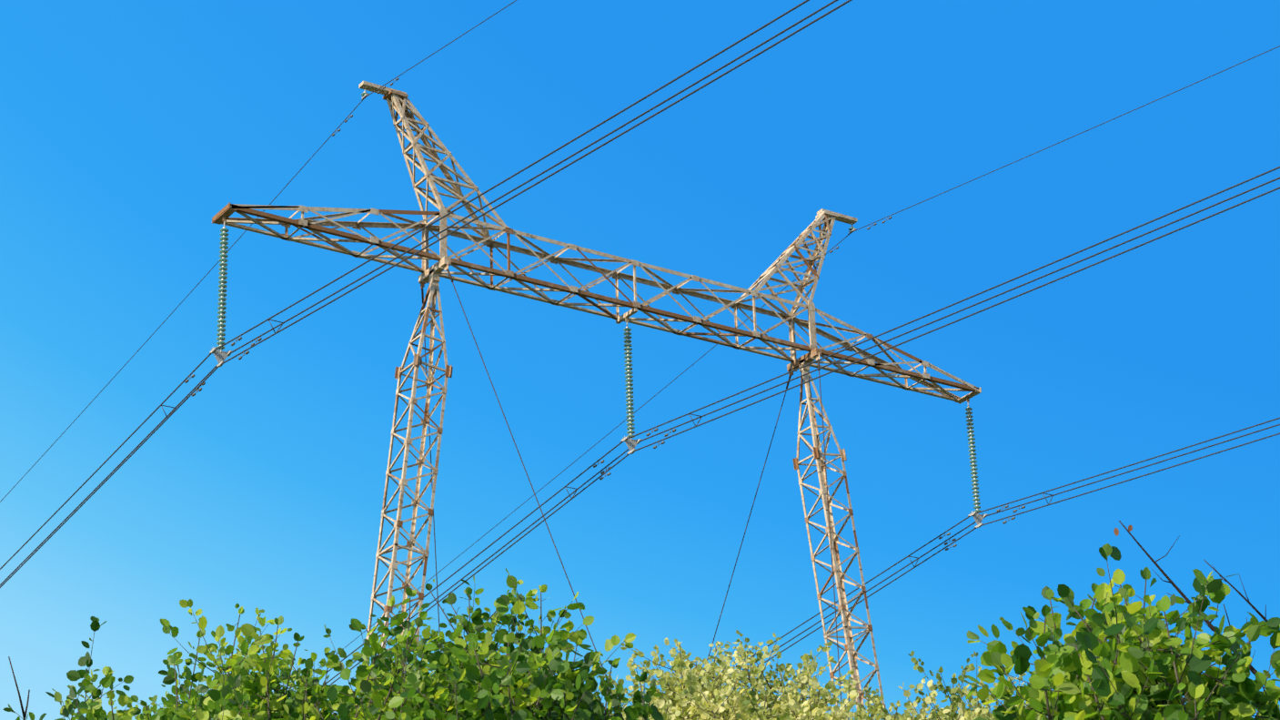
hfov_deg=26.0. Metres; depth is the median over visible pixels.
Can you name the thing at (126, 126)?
sky
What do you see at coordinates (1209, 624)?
bare branches
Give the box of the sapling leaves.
[2,615,160,719]
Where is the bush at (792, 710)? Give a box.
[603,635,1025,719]
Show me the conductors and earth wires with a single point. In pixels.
(707, 352)
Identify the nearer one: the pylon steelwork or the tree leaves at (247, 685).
the tree leaves at (247, 685)
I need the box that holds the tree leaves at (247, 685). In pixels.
[116,598,381,719]
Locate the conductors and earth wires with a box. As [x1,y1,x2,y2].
[0,0,1279,689]
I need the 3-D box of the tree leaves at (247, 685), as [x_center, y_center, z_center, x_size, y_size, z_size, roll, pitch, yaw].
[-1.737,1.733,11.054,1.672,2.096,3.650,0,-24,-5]
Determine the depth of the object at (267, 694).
10.05 m
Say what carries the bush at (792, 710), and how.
on the terrain
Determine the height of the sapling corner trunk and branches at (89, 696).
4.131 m
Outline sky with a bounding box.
[0,0,1279,719]
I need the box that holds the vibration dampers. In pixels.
[184,77,1025,550]
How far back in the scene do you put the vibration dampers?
73.62 m
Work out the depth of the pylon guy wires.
72.14 m
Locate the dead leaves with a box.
[1113,524,1132,535]
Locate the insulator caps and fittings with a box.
[209,86,987,527]
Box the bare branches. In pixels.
[8,520,1279,719]
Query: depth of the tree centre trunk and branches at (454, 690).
9.63 m
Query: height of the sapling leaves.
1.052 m
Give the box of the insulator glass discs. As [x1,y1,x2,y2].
[216,92,981,512]
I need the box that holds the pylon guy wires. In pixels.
[421,269,841,700]
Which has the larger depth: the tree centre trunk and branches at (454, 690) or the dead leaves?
the dead leaves
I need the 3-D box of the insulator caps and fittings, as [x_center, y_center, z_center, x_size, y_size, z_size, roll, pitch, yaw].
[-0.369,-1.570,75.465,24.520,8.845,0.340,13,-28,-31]
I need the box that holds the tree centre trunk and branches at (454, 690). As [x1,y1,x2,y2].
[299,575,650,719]
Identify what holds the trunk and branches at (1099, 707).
on the terrain
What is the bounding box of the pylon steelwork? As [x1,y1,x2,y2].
[211,80,981,719]
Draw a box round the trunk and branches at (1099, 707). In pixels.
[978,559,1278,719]
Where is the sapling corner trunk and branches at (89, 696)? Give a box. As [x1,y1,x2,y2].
[13,632,127,719]
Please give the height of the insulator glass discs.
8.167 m

